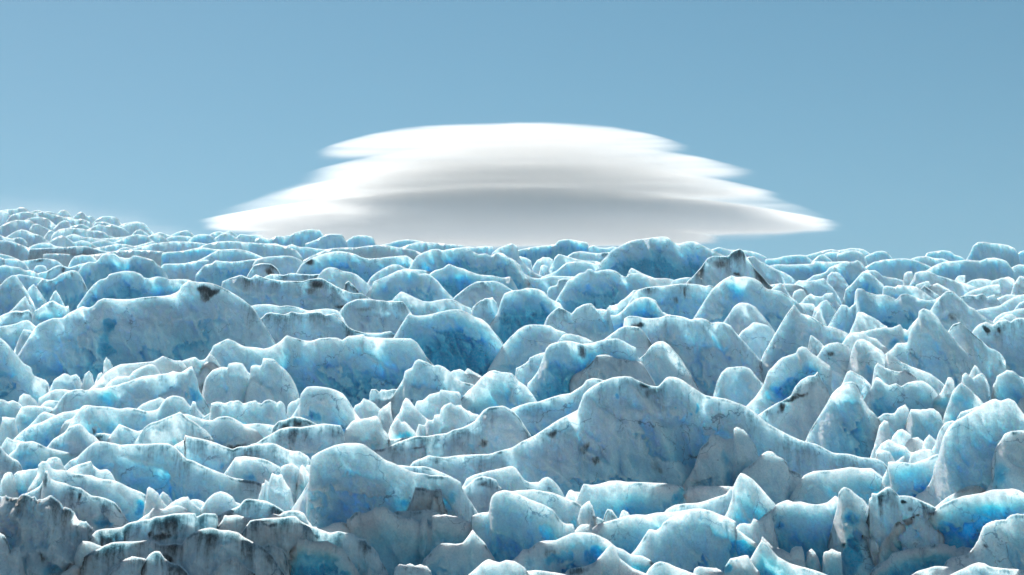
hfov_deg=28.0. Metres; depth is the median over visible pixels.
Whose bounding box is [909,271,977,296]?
ice ridge
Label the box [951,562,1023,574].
ice ridge
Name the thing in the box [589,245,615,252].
ice hummock
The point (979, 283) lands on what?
ice hummock
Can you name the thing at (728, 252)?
ice hummock
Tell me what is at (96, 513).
ice ridge
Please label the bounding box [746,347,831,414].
ice mound
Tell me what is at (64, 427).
ice block
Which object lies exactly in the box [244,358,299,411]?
serac
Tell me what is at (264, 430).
ice hummock
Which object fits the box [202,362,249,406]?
serac
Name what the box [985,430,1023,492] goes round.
ice mound
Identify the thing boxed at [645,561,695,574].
ice ridge
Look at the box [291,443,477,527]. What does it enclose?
ice mound
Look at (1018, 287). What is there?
ice block
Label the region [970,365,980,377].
ice spire
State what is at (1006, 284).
ice block
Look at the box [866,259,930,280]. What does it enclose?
ice mound
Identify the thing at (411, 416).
ice spire
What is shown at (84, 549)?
ice ridge
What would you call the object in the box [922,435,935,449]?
ice spire
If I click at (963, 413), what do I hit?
ice ridge
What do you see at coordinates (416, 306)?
ice ridge
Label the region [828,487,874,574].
ice spire
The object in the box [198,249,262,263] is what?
serac
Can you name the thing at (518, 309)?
ice mound
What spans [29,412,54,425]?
ice ridge
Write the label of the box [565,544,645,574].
ice mound
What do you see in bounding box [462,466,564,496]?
ice ridge
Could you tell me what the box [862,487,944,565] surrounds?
ice block
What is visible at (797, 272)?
ice ridge
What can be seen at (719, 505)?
ice ridge
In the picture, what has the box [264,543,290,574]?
ice shard
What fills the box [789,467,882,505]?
ice ridge
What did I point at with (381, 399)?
ice block
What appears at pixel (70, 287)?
ice ridge
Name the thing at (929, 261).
ice hummock
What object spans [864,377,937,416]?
ice ridge
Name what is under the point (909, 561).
ice ridge
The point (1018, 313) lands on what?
ice ridge
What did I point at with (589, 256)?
ice ridge
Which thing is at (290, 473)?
serac
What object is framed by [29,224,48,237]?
ice hummock
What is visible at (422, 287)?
ice mound
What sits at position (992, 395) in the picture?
ice spire
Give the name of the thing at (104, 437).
ice block
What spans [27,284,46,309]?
ice spire
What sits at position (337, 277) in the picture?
ice ridge
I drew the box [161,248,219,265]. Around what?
serac
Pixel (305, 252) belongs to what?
ice ridge
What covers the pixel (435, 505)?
ice shard
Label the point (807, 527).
ice block
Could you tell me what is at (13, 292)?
ice spire
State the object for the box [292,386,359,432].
ice mound
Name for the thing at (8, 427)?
ice shard
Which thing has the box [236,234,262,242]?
ice hummock
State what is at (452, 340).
ice mound
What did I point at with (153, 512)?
ice ridge
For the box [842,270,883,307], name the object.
ice spire
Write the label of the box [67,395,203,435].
ice ridge
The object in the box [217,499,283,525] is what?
ice ridge
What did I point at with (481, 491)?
ice block
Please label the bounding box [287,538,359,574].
ice ridge
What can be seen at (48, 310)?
ice block
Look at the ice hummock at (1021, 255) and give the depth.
695.41 m
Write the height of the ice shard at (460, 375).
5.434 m
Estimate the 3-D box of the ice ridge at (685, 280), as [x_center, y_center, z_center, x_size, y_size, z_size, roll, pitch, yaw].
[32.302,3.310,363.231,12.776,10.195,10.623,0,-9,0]
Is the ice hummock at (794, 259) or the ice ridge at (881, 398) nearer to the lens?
the ice ridge at (881, 398)
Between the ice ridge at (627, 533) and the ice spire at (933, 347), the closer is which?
the ice ridge at (627, 533)
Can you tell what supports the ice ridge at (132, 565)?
on the glacier surface
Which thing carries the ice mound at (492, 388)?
on the glacier surface
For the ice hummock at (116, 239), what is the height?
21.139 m
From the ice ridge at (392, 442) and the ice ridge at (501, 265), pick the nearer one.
the ice ridge at (392, 442)
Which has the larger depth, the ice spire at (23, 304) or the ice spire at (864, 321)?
the ice spire at (23, 304)
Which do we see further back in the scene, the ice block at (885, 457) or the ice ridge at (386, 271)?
the ice ridge at (386, 271)
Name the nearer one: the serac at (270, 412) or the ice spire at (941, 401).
the serac at (270, 412)
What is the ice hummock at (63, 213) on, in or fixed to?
on the glacier surface
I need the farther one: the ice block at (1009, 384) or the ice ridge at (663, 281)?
the ice ridge at (663, 281)
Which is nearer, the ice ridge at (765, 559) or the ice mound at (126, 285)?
the ice ridge at (765, 559)
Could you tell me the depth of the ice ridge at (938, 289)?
354.80 m
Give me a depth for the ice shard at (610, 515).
114.15 m
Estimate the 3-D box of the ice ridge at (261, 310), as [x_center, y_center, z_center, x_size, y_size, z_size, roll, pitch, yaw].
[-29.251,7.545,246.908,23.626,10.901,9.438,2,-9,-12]
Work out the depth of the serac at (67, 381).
198.14 m
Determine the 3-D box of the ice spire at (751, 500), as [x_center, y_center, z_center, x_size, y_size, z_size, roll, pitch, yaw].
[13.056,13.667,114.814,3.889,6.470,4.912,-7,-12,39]
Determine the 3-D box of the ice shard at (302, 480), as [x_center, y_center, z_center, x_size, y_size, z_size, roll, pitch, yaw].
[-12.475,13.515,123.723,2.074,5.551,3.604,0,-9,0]
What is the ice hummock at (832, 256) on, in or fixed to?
on the glacier surface
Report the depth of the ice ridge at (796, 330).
208.69 m
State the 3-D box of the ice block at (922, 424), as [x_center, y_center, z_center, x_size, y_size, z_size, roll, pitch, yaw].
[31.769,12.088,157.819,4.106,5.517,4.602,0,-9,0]
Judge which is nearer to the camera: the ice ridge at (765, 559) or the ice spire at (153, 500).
the ice ridge at (765, 559)
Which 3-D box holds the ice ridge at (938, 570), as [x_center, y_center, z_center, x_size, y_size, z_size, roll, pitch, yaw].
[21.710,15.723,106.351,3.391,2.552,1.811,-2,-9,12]
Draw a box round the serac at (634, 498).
[575,481,686,519]
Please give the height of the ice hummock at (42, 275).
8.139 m
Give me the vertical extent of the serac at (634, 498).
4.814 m
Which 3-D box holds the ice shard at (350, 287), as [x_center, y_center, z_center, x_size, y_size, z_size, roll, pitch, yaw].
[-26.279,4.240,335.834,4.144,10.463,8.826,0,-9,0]
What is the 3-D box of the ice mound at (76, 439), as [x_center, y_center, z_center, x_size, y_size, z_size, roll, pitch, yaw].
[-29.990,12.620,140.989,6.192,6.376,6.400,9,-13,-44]
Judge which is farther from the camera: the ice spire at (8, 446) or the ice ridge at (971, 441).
the ice spire at (8, 446)
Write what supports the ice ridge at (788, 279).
on the glacier surface
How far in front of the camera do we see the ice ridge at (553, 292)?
391.59 m
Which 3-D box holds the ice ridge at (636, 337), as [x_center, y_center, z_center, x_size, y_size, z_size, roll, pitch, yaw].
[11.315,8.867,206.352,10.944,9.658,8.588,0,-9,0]
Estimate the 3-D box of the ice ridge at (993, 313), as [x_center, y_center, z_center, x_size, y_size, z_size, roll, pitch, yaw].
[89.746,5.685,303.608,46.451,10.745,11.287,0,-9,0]
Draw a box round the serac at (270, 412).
[203,399,288,424]
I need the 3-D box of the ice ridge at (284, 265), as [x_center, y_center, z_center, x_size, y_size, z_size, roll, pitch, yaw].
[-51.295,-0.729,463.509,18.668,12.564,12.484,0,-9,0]
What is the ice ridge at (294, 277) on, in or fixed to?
on the glacier surface
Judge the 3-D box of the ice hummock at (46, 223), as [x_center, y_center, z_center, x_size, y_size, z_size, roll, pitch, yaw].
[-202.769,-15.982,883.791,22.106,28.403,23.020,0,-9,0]
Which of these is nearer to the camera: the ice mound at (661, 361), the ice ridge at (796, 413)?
the ice ridge at (796, 413)
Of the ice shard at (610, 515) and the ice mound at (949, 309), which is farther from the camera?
the ice mound at (949, 309)
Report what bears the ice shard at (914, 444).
on the glacier surface
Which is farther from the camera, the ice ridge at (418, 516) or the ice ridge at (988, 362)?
the ice ridge at (988, 362)
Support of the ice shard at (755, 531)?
on the glacier surface
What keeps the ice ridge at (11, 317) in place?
on the glacier surface
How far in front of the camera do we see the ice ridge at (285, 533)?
108.00 m
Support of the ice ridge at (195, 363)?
on the glacier surface
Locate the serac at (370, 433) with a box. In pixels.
[344,416,388,449]
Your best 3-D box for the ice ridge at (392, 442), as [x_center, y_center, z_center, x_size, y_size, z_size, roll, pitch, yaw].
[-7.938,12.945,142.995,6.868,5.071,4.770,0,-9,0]
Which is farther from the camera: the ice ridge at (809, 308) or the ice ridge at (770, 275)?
the ice ridge at (770, 275)
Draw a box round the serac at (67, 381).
[50,373,81,390]
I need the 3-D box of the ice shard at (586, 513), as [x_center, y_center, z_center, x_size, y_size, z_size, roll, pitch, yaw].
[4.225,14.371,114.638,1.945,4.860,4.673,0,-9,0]
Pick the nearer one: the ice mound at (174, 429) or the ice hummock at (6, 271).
the ice mound at (174, 429)
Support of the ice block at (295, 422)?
on the glacier surface
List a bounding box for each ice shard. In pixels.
[0,417,17,445]
[81,371,94,390]
[94,372,102,384]
[103,357,112,374]
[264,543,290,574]
[296,465,308,501]
[344,281,358,292]
[353,398,379,418]
[388,418,415,439]
[394,564,431,574]
[430,496,447,513]
[451,369,480,384]
[465,368,481,376]
[519,256,532,270]
[565,490,579,500]
[575,501,594,529]
[593,516,602,525]
[603,509,617,521]
[619,510,628,517]
[736,513,778,547]
[761,537,805,567]
[805,549,821,571]
[821,549,842,574]
[870,448,875,458]
[874,420,891,451]
[896,455,906,462]
[905,437,923,451]
[916,281,930,288]
[921,286,939,298]
[955,275,965,283]
[997,314,1016,321]
[1014,301,1023,309]
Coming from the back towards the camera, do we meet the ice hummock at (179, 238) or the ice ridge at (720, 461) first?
the ice hummock at (179, 238)
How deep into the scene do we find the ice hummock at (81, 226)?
867.41 m
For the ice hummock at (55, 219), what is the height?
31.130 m
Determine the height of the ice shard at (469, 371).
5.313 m
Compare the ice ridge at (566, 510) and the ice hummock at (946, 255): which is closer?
the ice ridge at (566, 510)
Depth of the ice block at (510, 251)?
503.15 m
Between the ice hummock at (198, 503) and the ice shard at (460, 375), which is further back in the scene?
the ice shard at (460, 375)
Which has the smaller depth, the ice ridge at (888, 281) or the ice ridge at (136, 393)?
the ice ridge at (136, 393)
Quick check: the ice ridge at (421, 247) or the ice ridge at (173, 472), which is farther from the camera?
the ice ridge at (421, 247)
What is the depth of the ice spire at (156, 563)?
104.75 m
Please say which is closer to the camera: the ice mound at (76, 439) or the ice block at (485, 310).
the ice mound at (76, 439)
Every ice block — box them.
[0,257,5,265]
[0,472,18,497]
[0,533,24,574]
[4,259,28,269]
[14,330,31,355]
[14,468,37,495]
[15,406,52,433]
[18,394,37,406]
[32,301,69,325]
[34,265,47,273]
[57,416,74,436]
[68,255,96,266]
[95,433,110,441]
[165,497,200,515]
[258,473,293,511]
[268,510,311,525]
[271,417,316,433]
[287,398,299,417]
[305,234,347,248]
[347,235,375,247]
[369,389,396,415]
[415,403,478,435]
[463,476,502,512]
[471,297,497,324]
[491,244,542,277]
[515,352,543,386]
[533,257,552,273]
[539,265,549,275]
[544,303,613,341]
[575,524,593,532]
[693,566,723,574]
[713,366,762,405]
[724,555,759,574]
[758,496,837,569]
[792,289,806,302]
[826,272,848,302]
[846,339,885,386]
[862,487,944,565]
[872,363,916,385]
[875,405,909,438]
[876,450,894,466]
[892,429,910,445]
[903,271,913,285]
[904,408,943,440]
[909,449,933,462]
[961,373,990,402]
[966,242,1020,266]
[991,277,1014,295]
[994,370,1023,403]
[1011,276,1023,294]
[1017,397,1023,412]
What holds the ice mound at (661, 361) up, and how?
on the glacier surface
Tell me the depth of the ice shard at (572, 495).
123.96 m
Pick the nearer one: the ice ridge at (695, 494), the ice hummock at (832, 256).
the ice ridge at (695, 494)
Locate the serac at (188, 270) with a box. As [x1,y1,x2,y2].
[161,260,208,280]
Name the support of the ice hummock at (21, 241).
on the glacier surface
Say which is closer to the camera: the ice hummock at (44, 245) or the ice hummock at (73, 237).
the ice hummock at (44, 245)
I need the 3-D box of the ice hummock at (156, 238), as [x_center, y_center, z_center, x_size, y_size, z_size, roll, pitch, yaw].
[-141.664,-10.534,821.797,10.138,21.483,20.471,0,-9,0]
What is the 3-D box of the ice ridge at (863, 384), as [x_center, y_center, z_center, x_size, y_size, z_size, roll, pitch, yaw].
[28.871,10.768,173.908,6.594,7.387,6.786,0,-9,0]
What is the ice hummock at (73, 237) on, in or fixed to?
on the glacier surface
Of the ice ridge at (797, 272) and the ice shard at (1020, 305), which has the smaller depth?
the ice shard at (1020, 305)
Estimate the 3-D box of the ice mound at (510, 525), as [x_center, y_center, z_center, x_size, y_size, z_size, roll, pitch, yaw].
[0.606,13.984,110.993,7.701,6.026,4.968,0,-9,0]
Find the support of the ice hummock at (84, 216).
on the glacier surface
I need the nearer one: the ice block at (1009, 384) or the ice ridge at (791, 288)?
the ice block at (1009, 384)
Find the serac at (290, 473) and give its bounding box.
[280,464,299,504]
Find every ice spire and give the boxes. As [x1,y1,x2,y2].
[0,275,35,315]
[1,437,19,454]
[10,296,33,318]
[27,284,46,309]
[49,291,64,306]
[141,551,188,574]
[143,487,166,515]
[160,492,172,505]
[378,402,393,433]
[394,398,427,432]
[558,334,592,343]
[725,473,775,526]
[771,283,791,297]
[814,311,826,325]
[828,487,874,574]
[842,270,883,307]
[849,312,886,333]
[885,309,972,387]
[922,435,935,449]
[933,377,954,418]
[943,383,983,423]
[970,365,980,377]
[991,383,995,399]
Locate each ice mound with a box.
[0,494,95,574]
[28,246,108,259]
[43,250,163,266]
[47,424,98,454]
[77,271,190,308]
[78,253,167,290]
[130,241,204,251]
[134,412,214,445]
[195,258,259,286]
[200,491,239,514]
[251,424,344,459]
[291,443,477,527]
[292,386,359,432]
[339,299,411,335]
[366,269,453,301]
[394,309,503,375]
[461,370,536,414]
[471,490,574,561]
[487,325,566,375]
[489,288,563,343]
[512,532,653,573]
[556,269,659,312]
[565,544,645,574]
[595,236,723,279]
[631,509,757,572]
[640,341,699,390]
[686,249,772,288]
[693,276,807,332]
[723,303,774,335]
[739,322,774,359]
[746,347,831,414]
[805,382,879,457]
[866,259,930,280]
[926,258,1015,282]
[930,291,993,331]
[944,513,1023,571]
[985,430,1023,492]
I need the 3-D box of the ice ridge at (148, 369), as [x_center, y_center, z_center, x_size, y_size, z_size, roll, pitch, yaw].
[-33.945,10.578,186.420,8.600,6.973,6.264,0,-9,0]
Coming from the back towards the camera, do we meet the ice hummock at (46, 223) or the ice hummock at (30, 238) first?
the ice hummock at (46, 223)
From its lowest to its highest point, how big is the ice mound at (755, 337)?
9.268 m
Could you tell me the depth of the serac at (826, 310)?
278.04 m
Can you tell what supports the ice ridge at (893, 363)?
on the glacier surface
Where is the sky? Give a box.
[0,0,1023,259]
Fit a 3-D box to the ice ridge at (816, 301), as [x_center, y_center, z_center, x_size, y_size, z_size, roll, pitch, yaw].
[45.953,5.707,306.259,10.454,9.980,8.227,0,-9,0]
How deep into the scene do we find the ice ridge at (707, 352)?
208.74 m
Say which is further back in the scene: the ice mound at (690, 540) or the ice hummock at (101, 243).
the ice hummock at (101, 243)
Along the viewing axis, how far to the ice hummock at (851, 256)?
682.01 m
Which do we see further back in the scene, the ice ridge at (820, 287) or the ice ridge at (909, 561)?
the ice ridge at (820, 287)
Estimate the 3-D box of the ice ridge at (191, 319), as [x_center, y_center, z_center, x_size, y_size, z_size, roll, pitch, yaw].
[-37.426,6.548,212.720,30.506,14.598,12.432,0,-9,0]
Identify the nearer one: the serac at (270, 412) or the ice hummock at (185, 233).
the serac at (270, 412)
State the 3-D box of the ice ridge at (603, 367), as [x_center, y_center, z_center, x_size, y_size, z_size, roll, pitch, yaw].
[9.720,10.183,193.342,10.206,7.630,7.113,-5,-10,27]
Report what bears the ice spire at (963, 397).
on the glacier surface
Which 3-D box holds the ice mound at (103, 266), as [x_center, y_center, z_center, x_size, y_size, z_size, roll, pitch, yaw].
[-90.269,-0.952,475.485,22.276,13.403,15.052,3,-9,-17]
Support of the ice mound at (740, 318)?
on the glacier surface
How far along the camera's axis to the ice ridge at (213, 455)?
131.06 m
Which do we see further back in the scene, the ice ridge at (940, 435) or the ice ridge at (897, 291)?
the ice ridge at (897, 291)
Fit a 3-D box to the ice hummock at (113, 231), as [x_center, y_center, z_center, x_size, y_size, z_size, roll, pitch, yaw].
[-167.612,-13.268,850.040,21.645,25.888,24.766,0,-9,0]
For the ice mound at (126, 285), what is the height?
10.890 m
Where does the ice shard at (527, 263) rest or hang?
on the glacier surface
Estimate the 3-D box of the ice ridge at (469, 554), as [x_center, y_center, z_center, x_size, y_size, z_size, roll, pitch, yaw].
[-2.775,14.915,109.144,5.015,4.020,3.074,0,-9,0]
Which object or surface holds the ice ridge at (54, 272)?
on the glacier surface
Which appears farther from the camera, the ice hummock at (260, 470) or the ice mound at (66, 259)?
the ice mound at (66, 259)
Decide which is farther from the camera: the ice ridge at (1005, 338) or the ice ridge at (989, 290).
the ice ridge at (989, 290)
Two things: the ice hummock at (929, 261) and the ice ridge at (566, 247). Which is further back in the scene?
the ice ridge at (566, 247)
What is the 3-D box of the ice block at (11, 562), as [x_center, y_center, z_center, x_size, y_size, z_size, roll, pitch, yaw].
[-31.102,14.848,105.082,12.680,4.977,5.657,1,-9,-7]
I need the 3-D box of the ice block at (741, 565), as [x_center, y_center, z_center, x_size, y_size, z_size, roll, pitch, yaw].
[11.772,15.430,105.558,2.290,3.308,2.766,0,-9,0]
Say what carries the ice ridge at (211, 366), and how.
on the glacier surface
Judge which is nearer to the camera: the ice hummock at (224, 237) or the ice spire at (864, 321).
the ice spire at (864, 321)
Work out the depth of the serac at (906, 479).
121.96 m
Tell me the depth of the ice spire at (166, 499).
114.62 m
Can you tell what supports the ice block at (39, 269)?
on the glacier surface
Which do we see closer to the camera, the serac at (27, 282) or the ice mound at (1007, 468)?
the ice mound at (1007, 468)
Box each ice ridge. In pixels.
[0,240,29,260]
[0,310,31,326]
[0,320,35,350]
[0,338,49,404]
[0,446,21,482]
[9,441,79,469]
[13,409,78,446]
[18,281,275,387]
[19,471,128,530]
[22,258,62,270]
[25,461,145,522]
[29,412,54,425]
[36,270,87,311]
[46,263,84,279]
[50,366,209,415]
[60,541,101,574]
[61,565,80,574]
[64,441,261,503]
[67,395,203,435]
[67,461,115,480]
[80,528,284,574]
[88,513,217,545]
[90,356,186,388]
[105,364,160,386]
[106,424,141,444]
[109,556,145,574]
[137,397,164,410]
[139,505,191,519]
[174,435,310,473]
[182,354,220,386]
[183,414,262,448]
[199,241,302,260]
[199,362,219,393]
[208,334,433,407]
[212,556,254,574]
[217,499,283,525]
[218,515,253,533]
[221,275,370,311]
[241,516,388,574]
[247,263,280,277]
[248,256,303,274]
[251,304,347,326]
[255,229,323,246]
[261,312,393,343]
[264,273,318,280]
[270,243,332,259]
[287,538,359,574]
[296,251,412,282]
[303,245,421,261]
[316,522,350,532]
[317,267,370,295]
[347,506,471,574]
[368,264,430,285]
[372,406,531,465]
[388,436,414,446]
[389,359,473,420]
[392,292,471,315]
[394,510,447,524]
[399,465,452,477]
[401,242,492,255]
[409,247,529,289]
[410,376,886,496]
[422,530,495,574]
[429,264,517,297]
[453,281,512,308]
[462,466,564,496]
[469,559,528,574]
[511,378,603,435]
[513,489,581,528]
[518,239,588,267]
[525,274,572,294]
[527,338,655,401]
[527,570,564,574]
[541,261,599,277]
[547,278,569,300]
[549,254,599,273]
[568,251,608,262]
[569,355,654,392]
[588,509,689,553]
[605,326,651,357]
[608,290,636,314]
[610,297,664,331]
[623,315,763,396]
[627,268,672,285]
[627,284,713,318]
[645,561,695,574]
[665,486,733,515]
[670,277,690,284]
[682,427,757,491]
[683,485,730,502]
[732,451,802,504]
[747,256,785,284]
[750,541,825,574]
[759,372,829,440]
[761,305,848,380]
[770,261,847,281]
[771,284,808,296]
[772,267,795,283]
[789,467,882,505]
[794,278,841,305]
[799,303,815,316]
[801,293,839,310]
[806,260,868,285]
[808,335,823,355]
[817,342,851,392]
[828,288,939,333]
[842,332,888,353]
[842,370,870,399]
[862,319,916,350]
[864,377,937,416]
[869,270,903,286]
[870,543,971,574]
[876,439,912,462]
[877,489,1023,563]
[882,285,934,299]
[885,352,943,394]
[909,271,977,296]
[912,566,954,574]
[915,399,1023,506]
[929,283,950,295]
[932,420,953,454]
[936,485,984,507]
[948,322,1005,396]
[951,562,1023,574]
[957,406,978,419]
[960,293,1000,309]
[964,284,1002,297]
[972,318,1023,377]
[977,294,1023,321]
[993,308,1023,323]
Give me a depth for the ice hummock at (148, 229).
904.78 m
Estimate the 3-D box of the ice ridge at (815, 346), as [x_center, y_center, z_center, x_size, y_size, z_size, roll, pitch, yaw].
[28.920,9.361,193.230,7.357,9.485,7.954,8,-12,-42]
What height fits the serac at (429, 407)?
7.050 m
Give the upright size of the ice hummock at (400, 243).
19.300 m
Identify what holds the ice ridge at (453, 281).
on the glacier surface
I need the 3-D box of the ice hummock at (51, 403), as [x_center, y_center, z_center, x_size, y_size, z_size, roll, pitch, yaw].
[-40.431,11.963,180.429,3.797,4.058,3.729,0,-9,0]
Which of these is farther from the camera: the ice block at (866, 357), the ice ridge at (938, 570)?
the ice block at (866, 357)
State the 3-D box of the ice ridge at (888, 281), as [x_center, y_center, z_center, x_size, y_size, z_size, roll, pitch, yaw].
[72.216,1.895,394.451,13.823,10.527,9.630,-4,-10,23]
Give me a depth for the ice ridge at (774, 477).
125.20 m
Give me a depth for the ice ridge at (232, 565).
105.77 m
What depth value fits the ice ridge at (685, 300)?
291.75 m
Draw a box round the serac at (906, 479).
[879,454,938,496]
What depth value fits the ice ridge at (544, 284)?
418.43 m
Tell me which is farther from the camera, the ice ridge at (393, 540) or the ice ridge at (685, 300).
the ice ridge at (685, 300)
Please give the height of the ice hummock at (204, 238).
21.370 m
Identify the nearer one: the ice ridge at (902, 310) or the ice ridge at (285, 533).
the ice ridge at (285, 533)
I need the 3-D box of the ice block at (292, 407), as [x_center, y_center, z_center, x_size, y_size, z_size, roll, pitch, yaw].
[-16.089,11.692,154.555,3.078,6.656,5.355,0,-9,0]
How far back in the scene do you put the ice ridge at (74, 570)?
106.33 m
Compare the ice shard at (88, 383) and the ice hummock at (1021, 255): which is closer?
the ice shard at (88, 383)
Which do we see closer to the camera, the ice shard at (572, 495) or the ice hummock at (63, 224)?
the ice shard at (572, 495)
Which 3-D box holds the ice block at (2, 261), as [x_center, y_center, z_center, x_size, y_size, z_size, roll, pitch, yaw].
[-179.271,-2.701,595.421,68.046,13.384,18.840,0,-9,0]
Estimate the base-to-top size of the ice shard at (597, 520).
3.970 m
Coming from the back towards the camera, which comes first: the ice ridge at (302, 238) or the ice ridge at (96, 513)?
the ice ridge at (302, 238)
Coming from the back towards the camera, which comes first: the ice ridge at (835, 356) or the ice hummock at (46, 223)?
the ice hummock at (46, 223)
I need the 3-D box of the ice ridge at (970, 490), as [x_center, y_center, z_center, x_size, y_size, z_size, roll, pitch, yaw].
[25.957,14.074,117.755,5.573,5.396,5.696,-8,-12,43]
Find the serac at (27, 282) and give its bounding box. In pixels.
[16,274,43,289]
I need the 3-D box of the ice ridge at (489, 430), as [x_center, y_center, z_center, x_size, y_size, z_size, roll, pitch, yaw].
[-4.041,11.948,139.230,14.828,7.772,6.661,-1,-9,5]
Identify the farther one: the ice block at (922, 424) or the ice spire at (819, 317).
the ice spire at (819, 317)
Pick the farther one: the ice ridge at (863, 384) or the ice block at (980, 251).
the ice block at (980, 251)
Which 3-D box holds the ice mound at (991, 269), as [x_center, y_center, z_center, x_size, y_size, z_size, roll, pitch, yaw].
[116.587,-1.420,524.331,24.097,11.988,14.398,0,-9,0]
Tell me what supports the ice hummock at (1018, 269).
on the glacier surface
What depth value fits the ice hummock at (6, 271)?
536.60 m
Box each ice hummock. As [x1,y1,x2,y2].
[0,207,28,215]
[0,211,9,225]
[0,220,34,236]
[0,235,27,246]
[0,254,18,259]
[0,265,39,284]
[0,399,21,425]
[5,212,35,223]
[7,229,48,247]
[26,217,55,229]
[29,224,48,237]
[29,243,57,248]
[31,210,71,217]
[34,212,92,227]
[38,271,46,278]
[38,389,69,405]
[41,400,58,408]
[44,230,54,241]
[46,457,66,470]
[48,235,97,247]
[51,228,114,239]
[52,220,70,231]
[66,234,97,242]
[69,224,89,228]
[71,212,94,223]
[87,224,129,237]
[92,216,121,225]
[92,240,116,246]
[93,222,118,226]
[94,237,123,241]
[95,241,155,251]
[114,234,152,245]
[117,247,130,250]
[119,222,153,234]
[121,222,149,235]
[132,229,148,236]
[148,234,168,242]
[155,232,171,238]
[167,236,190,241]
[171,230,194,236]
[188,234,216,243]
[191,499,203,508]
[210,231,237,237]
[215,233,238,241]
[224,456,280,483]
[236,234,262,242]
[244,423,273,437]
[384,239,422,247]
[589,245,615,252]
[711,247,766,262]
[765,255,811,265]
[806,248,869,260]
[811,254,831,263]
[824,252,838,261]
[837,250,867,266]
[865,251,892,264]
[912,256,948,266]
[925,250,964,260]
[966,279,991,287]
[997,294,1018,304]
[1012,264,1023,279]
[1018,251,1023,264]
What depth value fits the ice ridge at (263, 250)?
710.36 m
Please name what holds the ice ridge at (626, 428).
on the glacier surface
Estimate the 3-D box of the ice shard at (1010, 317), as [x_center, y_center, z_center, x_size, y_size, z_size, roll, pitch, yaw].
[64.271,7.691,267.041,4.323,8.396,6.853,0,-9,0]
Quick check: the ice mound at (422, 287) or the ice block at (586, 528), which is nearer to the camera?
the ice block at (586, 528)
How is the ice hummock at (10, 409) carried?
on the glacier surface
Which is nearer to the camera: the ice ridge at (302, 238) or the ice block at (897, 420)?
the ice block at (897, 420)
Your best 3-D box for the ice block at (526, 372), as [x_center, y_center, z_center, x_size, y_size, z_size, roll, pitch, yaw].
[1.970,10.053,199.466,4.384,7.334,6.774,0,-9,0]
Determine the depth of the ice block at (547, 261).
524.40 m
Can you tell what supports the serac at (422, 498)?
on the glacier surface
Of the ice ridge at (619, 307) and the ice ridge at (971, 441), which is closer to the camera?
the ice ridge at (971, 441)
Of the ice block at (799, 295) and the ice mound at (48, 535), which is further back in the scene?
the ice block at (799, 295)
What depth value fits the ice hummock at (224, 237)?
829.40 m
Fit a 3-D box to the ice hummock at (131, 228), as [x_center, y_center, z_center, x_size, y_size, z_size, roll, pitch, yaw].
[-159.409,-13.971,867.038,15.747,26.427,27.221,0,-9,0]
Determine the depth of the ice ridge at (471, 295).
337.11 m
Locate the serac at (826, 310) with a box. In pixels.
[812,300,836,325]
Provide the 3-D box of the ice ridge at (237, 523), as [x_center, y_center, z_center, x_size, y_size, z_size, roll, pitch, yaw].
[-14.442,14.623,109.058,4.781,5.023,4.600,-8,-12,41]
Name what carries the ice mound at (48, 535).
on the glacier surface
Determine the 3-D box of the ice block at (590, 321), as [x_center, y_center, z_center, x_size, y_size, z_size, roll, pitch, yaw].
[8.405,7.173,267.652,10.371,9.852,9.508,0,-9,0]
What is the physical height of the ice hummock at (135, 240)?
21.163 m
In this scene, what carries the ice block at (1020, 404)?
on the glacier surface
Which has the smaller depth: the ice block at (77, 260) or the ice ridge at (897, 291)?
the ice ridge at (897, 291)
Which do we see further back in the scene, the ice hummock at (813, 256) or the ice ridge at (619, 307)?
the ice hummock at (813, 256)
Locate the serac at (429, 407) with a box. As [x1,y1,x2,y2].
[415,390,460,419]
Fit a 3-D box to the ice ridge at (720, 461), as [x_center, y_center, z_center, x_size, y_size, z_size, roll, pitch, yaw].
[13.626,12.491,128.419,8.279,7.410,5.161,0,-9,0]
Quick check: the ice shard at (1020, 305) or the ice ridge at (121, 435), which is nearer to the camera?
the ice ridge at (121, 435)
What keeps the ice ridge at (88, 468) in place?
on the glacier surface
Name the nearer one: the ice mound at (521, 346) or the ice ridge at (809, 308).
the ice mound at (521, 346)
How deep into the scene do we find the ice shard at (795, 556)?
109.51 m
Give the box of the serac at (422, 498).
[406,487,444,513]
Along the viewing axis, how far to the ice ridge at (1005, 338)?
207.94 m
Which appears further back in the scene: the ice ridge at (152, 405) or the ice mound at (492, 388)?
the ice mound at (492, 388)
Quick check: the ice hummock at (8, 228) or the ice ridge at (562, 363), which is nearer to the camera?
the ice ridge at (562, 363)
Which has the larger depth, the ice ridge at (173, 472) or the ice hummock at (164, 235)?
the ice hummock at (164, 235)
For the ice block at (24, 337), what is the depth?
235.25 m
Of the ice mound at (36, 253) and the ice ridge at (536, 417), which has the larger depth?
the ice mound at (36, 253)
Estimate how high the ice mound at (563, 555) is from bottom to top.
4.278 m
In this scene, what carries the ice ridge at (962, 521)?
on the glacier surface
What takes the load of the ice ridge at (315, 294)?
on the glacier surface
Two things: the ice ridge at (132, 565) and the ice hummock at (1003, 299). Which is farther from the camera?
the ice hummock at (1003, 299)
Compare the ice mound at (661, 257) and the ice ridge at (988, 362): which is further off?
the ice mound at (661, 257)
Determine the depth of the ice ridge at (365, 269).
448.43 m
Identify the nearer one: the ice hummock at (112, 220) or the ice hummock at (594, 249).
the ice hummock at (594, 249)
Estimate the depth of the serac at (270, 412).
150.55 m
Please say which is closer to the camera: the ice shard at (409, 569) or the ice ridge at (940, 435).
the ice shard at (409, 569)
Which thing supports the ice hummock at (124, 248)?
on the glacier surface
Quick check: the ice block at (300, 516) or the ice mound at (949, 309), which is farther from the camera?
the ice mound at (949, 309)
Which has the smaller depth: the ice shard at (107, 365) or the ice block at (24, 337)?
the ice shard at (107, 365)

